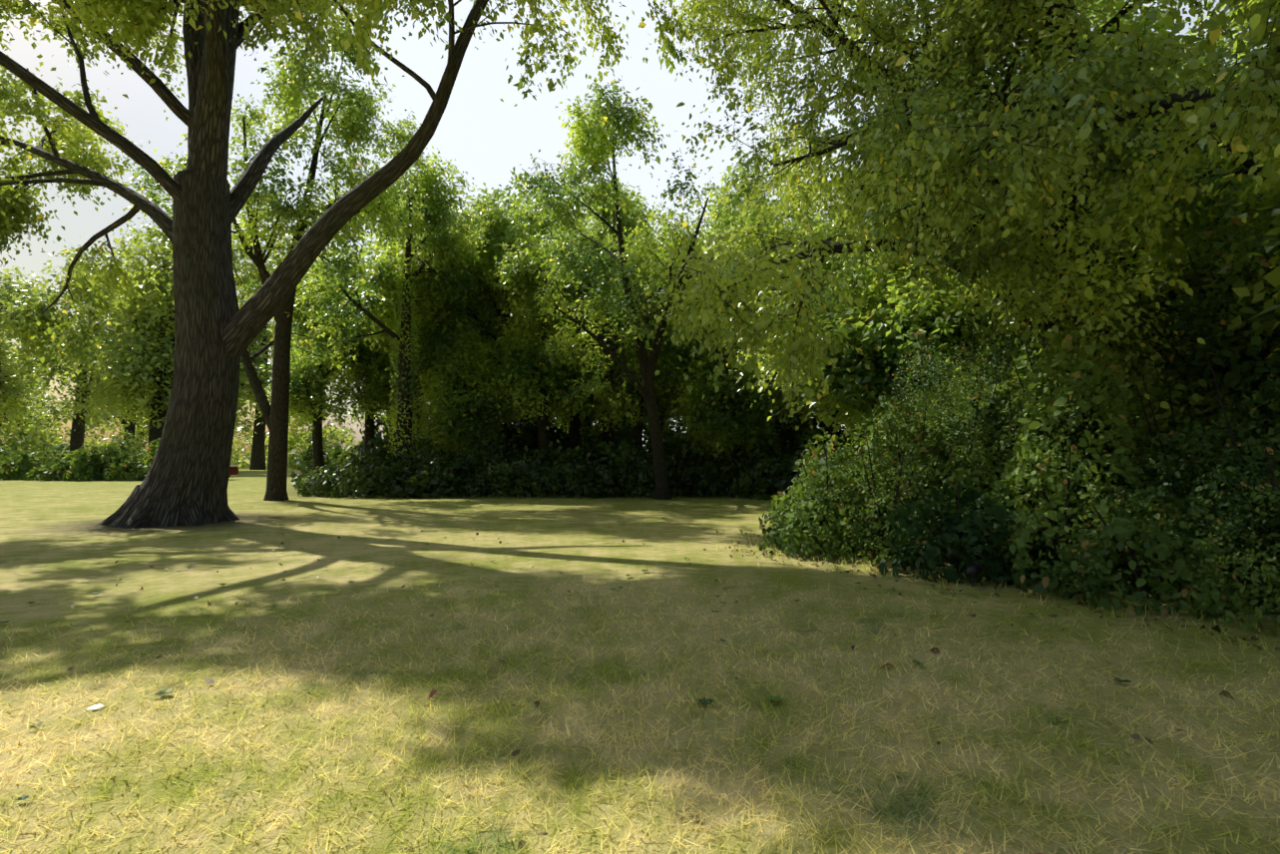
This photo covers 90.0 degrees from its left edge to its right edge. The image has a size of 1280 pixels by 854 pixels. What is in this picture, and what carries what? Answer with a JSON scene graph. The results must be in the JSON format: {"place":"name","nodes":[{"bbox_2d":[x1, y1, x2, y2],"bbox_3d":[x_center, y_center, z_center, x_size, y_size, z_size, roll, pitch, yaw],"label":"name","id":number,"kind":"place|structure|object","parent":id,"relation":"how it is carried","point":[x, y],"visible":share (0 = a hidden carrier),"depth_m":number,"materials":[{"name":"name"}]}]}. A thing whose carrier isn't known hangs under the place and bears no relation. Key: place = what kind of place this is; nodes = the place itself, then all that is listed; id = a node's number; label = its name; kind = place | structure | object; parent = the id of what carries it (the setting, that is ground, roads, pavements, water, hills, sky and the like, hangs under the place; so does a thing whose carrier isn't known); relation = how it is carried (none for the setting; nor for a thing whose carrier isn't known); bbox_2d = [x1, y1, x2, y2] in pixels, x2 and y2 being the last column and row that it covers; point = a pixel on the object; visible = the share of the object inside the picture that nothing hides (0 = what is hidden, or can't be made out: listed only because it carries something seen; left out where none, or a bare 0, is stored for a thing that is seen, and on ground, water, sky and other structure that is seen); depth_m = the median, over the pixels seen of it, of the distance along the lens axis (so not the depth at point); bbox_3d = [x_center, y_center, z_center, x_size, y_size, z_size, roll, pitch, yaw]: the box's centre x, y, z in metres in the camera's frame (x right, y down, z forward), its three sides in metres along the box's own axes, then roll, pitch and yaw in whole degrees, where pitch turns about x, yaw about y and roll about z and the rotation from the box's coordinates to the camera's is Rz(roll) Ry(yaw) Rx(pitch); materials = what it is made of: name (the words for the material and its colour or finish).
{"place":"outdoors","nodes":[
{"label":"outdoors","id":0,"kind":"place"},
{"bbox_2d":[0,265,58,449],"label":"tree","id":1,"kind":"object","parent":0,"point":[21,387],"depth_m":62.84,"materials":[{"name":"green plant"}]},
{"bbox_2d":[1,337,66,443],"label":"tree","id":2,"kind":"object","parent":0,"point":[43,403],"depth_m":97.36,"materials":[{"name":"green plant"}]},
{"bbox_2d":[59,293,163,446],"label":"tree","id":3,"kind":"object","parent":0,"point":[138,416],"depth_m":82.32,"materials":[{"name":"green plant"}]},
{"bbox_2d":[117,395,149,451],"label":"tree","id":4,"kind":"object","parent":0,"point":[145,433],"depth_m":95.95,"materials":[{"name":"green plant"}]},
{"bbox_2d":[111,396,254,437],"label":"tree","id":5,"kind":"object","parent":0,"point":[234,425],"depth_m":88.13,"materials":[{"name":"green plant"}]},
{"bbox_2d":[233,375,254,446],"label":"tree","id":6,"kind":"object","parent":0,"point":[246,428],"depth_m":110.76,"materials":[{"name":"green plant"}]},
{"bbox_2d":[555,414,569,442],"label":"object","id":7,"kind":"object","parent":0,"point":[562,421],"depth_m":57.20,"materials":[{"name":"green plant"}]},
{"bbox_2d":[550,382,601,448],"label":"tree","id":8,"kind":"object","parent":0,"point":[560,418],"depth_m":46.44,"materials":[{"name":"green plant"}]},
{"bbox_2d":[0,0,1272,454],"label":"sky","id":9,"kind":"structure","parent":0,"point":[487,137],"materials":[{"name":"white"}]},
{"bbox_2d":[0,454,1279,853],"bbox_3d":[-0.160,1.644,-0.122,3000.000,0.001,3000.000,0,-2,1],"label":"ground","id":10,"kind":"structure","parent":0,"point":[60,551],"depth_m":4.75,"materials":[{"name":"green plant"}]},
{"bbox_2d":[0,270,68,439],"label":"tree","id":11,"kind":"object","parent":10,"relation":"on","point":[37,407],"depth_m":82.84,"materials":[{"name":"green plant"}]},
{"bbox_2d":[0,235,136,450],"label":"tree","id":12,"kind":"object","parent":10,"relation":"on","point":[24,324],"depth_m":60.81,"materials":[{"name":"green plant"}]},
{"bbox_2d":[65,240,241,461],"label":"tree","id":13,"kind":"object","parent":10,"relation":"on","point":[149,298],"depth_m":59.09,"materials":[{"name":"green plant"}]},
{"bbox_2d":[69,213,261,444],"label":"tree","id":14,"kind":"object","parent":10,"relation":"on","point":[137,361],"depth_m":58.92,"materials":[{"name":"green plant"}]},
{"bbox_2d":[0,419,363,469],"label":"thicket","id":15,"kind":"object","parent":10,"relation":"on","point":[299,441],"depth_m":71.96,"materials":[{"name":"green plant"}]},
{"bbox_2d":[0,430,373,486],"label":"hedge","id":16,"kind":"object","parent":10,"relation":"on","point":[81,464],"depth_m":39.51,"materials":[{"name":"green plant"}]},
{"bbox_2d":[228,465,238,477],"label":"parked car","id":17,"kind":"object","parent":10,"relation":"on","point":[233,470],"visible":0.12,"depth_m":40.78,"materials":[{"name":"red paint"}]},
{"bbox_2d":[171,232,334,469],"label":"tree","id":18,"kind":"object","parent":10,"relation":"on","point":[242,293],"depth_m":65.72,"materials":[{"name":"green plant"}]},
{"bbox_2d":[105,4,435,500],"bbox_3d":[-13.716,-6.210,23.233,11.021,18.057,8.448,0,-2,1],"label":"thin tree","id":19,"kind":"object","parent":10,"relation":"on","point":[291,95],"depth_m":22.83,"materials":[{"name":"green plant"}]},
{"bbox_2d":[258,262,396,484],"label":"tree","id":20,"kind":"object","parent":10,"relation":"on","point":[365,363],"depth_m":29.99,"materials":[{"name":"green plant"}]},
{"bbox_2d":[0,0,711,528],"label":"tree","id":21,"kind":"object","parent":10,"relation":"on","point":[186,481],"depth_m":15.11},
{"bbox_2d":[295,232,426,460],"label":"tree","id":22,"kind":"object","parent":10,"relation":"on","point":[381,393],"depth_m":31.61,"materials":[{"name":"green plant"}]},
{"bbox_2d":[295,108,494,479],"bbox_3d":[-9.933,-4.827,26.804,7.681,16.444,7.472,0,-2,1],"label":"ivy tree","id":23,"kind":"object","parent":10,"relation":"on","point":[432,239],"depth_m":26.60,"materials":[{"name":"green plant"}]},
{"bbox_2d":[347,179,501,464],"bbox_3d":[-10.114,-4.198,30.220,6.898,15.626,7.057,1,-3,-17],"label":"tree","id":24,"kind":"object","parent":10,"relation":"on","point":[374,285],"depth_m":28.77,"materials":[{"name":"green plant"}]},
{"bbox_2d":[369,149,505,428],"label":"tree","id":25,"kind":"object","parent":10,"relation":"on","point":[411,173],"depth_m":34.98,"materials":[{"name":"green plant"}]},
{"bbox_2d":[412,233,521,418],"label":"tree","id":26,"kind":"object","parent":10,"relation":"on","point":[489,307],"depth_m":32.40,"materials":[{"name":"green plant"}]},
{"bbox_2d":[411,319,527,469],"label":"tree","id":27,"kind":"object","parent":10,"relation":"on","point":[468,353],"depth_m":28.18,"materials":[{"name":"green plant"}]},
{"bbox_2d":[416,182,592,465],"bbox_3d":[-6.301,-4.611,31.807,8.803,15.553,7.960,0,-2,3],"label":"tree","id":28,"kind":"object","parent":10,"relation":"on","point":[492,233],"depth_m":30.63,"materials":[{"name":"green plant"}]},
{"bbox_2d":[495,191,572,426],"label":"tree","id":29,"kind":"object","parent":10,"relation":"on","point":[507,210],"depth_m":35.53,"materials":[{"name":"green plant"}]},
{"bbox_2d":[475,226,629,459],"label":"tree","id":30,"kind":"object","parent":10,"relation":"on","point":[522,281],"depth_m":27.99,"materials":[{"name":"green plant"}]},
{"bbox_2d":[515,255,630,452],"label":"tree","id":31,"kind":"object","parent":10,"relation":"on","point":[591,400],"depth_m":34.10,"materials":[{"name":"green plant"}]},
{"bbox_2d":[565,391,595,443],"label":"tree","id":32,"kind":"object","parent":10,"relation":"on","point":[591,422],"depth_m":48.03,"materials":[{"name":"green plant"}]},
{"bbox_2d":[295,406,866,500],"bbox_3d":[0.877,0.506,30.947,29.246,5.317,18.360,0,-2,1],"label":"hedge","id":33,"kind":"object","parent":10,"relation":"on","point":[527,453],"depth_m":25.04,"materials":[{"name":"green plant"}]},
{"bbox_2d":[516,174,669,455],"bbox_3d":[-1.322,-4.987,32.379,9.266,16.372,8.379,1,-3,-24],"label":"tree","id":34,"kind":"object","parent":10,"relation":"on","point":[633,206],"depth_m":30.65,"materials":[{"name":"green plant"}]},
{"bbox_2d":[357,393,850,462],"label":"thicket","id":35,"kind":"object","parent":10,"relation":"on","point":[623,428],"depth_m":61.88,"materials":[{"name":"green plant"}]},
{"bbox_2d":[581,255,696,455],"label":"tree","id":36,"kind":"object","parent":10,"relation":"on","point":[667,354],"depth_m":28.52,"materials":[{"name":"green plant"}]},
{"bbox_2d":[0,523,1279,853],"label":"fallen leaves","id":37,"kind":"object","parent":10,"relation":"on","point":[934,649],"visible":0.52,"depth_m":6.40,"materials":[{"name":"brown plant"}]},
{"bbox_2d":[509,78,783,499],"bbox_3d":[0.007,-4.853,24.036,9.951,15.445,8.128,0,-2,1],"label":"tree","id":38,"kind":"object","parent":10,"relation":"on","point":[594,170],"depth_m":23.07,"materials":[{"name":"green plant"}]},
{"bbox_2d":[621,232,672,458],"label":"tree","id":39,"kind":"object","parent":10,"relation":"on","point":[666,419],"depth_m":35.78,"materials":[{"name":"green plant"}]},
{"bbox_2d":[669,404,687,430],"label":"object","id":40,"kind":"object","parent":10,"relation":"on","point":[677,414],"depth_m":41.44,"materials":[{"name":"green plant"}]},
{"bbox_2d":[623,213,774,488],"bbox_3d":[2.728,-3.504,29.870,6.689,13.221,7.145,-2,-3,41],"label":"tree","id":41,"kind":"object","parent":10,"relation":"on","point":[667,385],"depth_m":28.26,"materials":[{"name":"green plant"}]},
{"bbox_2d":[671,293,801,483],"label":"tree","id":42,"kind":"object","parent":10,"relation":"on","point":[718,433],"depth_m":25.95,"materials":[{"name":"green plant"}]},
{"bbox_2d":[698,149,811,459],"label":"tree","id":43,"kind":"object","parent":10,"relation":"on","point":[733,199],"depth_m":29.63,"materials":[{"name":"green plant"}]},
{"bbox_2d":[703,181,821,407],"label":"tree","id":44,"kind":"object","parent":10,"relation":"on","point":[713,214],"depth_m":36.42,"materials":[{"name":"green plant"}]},
{"bbox_2d":[304,492,1278,650],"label":"long grass fringe","id":45,"kind":"object","parent":10,"relation":"on","point":[1027,591],"visible":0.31,"depth_m":7.40,"materials":[{"name":"green plant"}]},
{"bbox_2d":[754,208,847,462],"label":"tree","id":46,"kind":"object","parent":10,"relation":"on","point":[800,228],"depth_m":31.52,"materials":[{"name":"green plant"}]},
{"bbox_2d":[764,202,865,454],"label":"tree","id":47,"kind":"object","parent":10,"relation":"on","point":[825,267],"depth_m":25.86,"materials":[{"name":"green plant"}]},
{"bbox_2d":[775,172,1029,457],"bbox_3d":[7.055,-2.324,17.441,6.793,9.853,7.156,0,-2,-2],"label":"tree","id":48,"kind":"object","parent":10,"relation":"on","point":[875,326],"depth_m":16.33,"materials":[{"name":"green plant"}]},
{"bbox_2d":[830,182,995,415],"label":"tree","id":49,"kind":"object","parent":10,"relation":"on","point":[862,258],"depth_m":22.43,"materials":[{"name":"green plant"}]},
{"bbox_2d":[964,560,983,586],"bbox_3d":[4.149,1.833,7.959,0.215,0.339,0.170,1,-3,-19],"label":"garden light","id":50,"kind":"object","parent":10,"relation":"on","point":[974,568],"visible":0.96,"depth_m":7.92,"materials":[{"name":"black metal"}]},
{"bbox_2d":[1202,61,1279,403],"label":"tree","id":51,"kind":"object","parent":10,"relation":"on","point":[1272,212],"depth_m":9.34,"materials":[{"name":"green plant"}]},
{"bbox_2d":[283,170,1036,419],"bbox_3d":[10.972,-7.907,46.841,70.768,15.262,31.044,0,-2,1],"label":"woodland canopy","id":52,"kind":"object","parent":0,"point":[507,201],"visible":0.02,"depth_m":37.01,"materials":[{"name":"green plant"}]},
{"bbox_2d":[775,161,884,318],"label":"tree","id":53,"kind":"object","parent":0,"point":[830,204],"depth_m":30.40,"materials":[{"name":"green plant"}]},
{"bbox_2d":[620,0,1249,468],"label":"tree","id":54,"kind":"object","parent":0,"point":[950,44],"depth_m":10.42,"materials":[{"name":"green plant"}]},
{"bbox_2d":[758,215,1279,636],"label":"bush","id":55,"kind":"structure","parent":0,"point":[1134,494],"depth_m":8.80,"materials":[{"name":"green plant"}]},
{"bbox_2d":[838,0,1279,321],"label":"tree","id":56,"kind":"object","parent":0,"point":[1078,94],"depth_m":7.20,"materials":[{"name":"green plant"}]},
{"bbox_2d":[893,0,1231,357],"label":"tree","id":57,"kind":"object","parent":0,"point":[1161,30],"depth_m":13.70,"materials":[{"name":"green plant"}]},
{"bbox_2d":[981,0,1210,369],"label":"tree","id":58,"kind":"object","parent":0,"point":[1107,12],"depth_m":18.62,"materials":[{"name":"green plant"}]},
{"bbox_2d":[1090,0,1279,299],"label":"tree","id":59,"kind":"object","parent":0,"point":[1193,227],"depth_m":11.38,"materials":[{"name":"green plant"}]},
{"bbox_2d":[1109,107,1279,348],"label":"tree","id":60,"kind":"object","parent":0,"point":[1151,266],"depth_m":12.79,"materials":[{"name":"green plant"}]},
{"bbox_2d":[1165,16,1266,110],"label":"tree","id":61,"kind":"object","parent":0,"point":[1220,42],"depth_m":22.10,"materials":[{"name":"green plant"}]}
]}

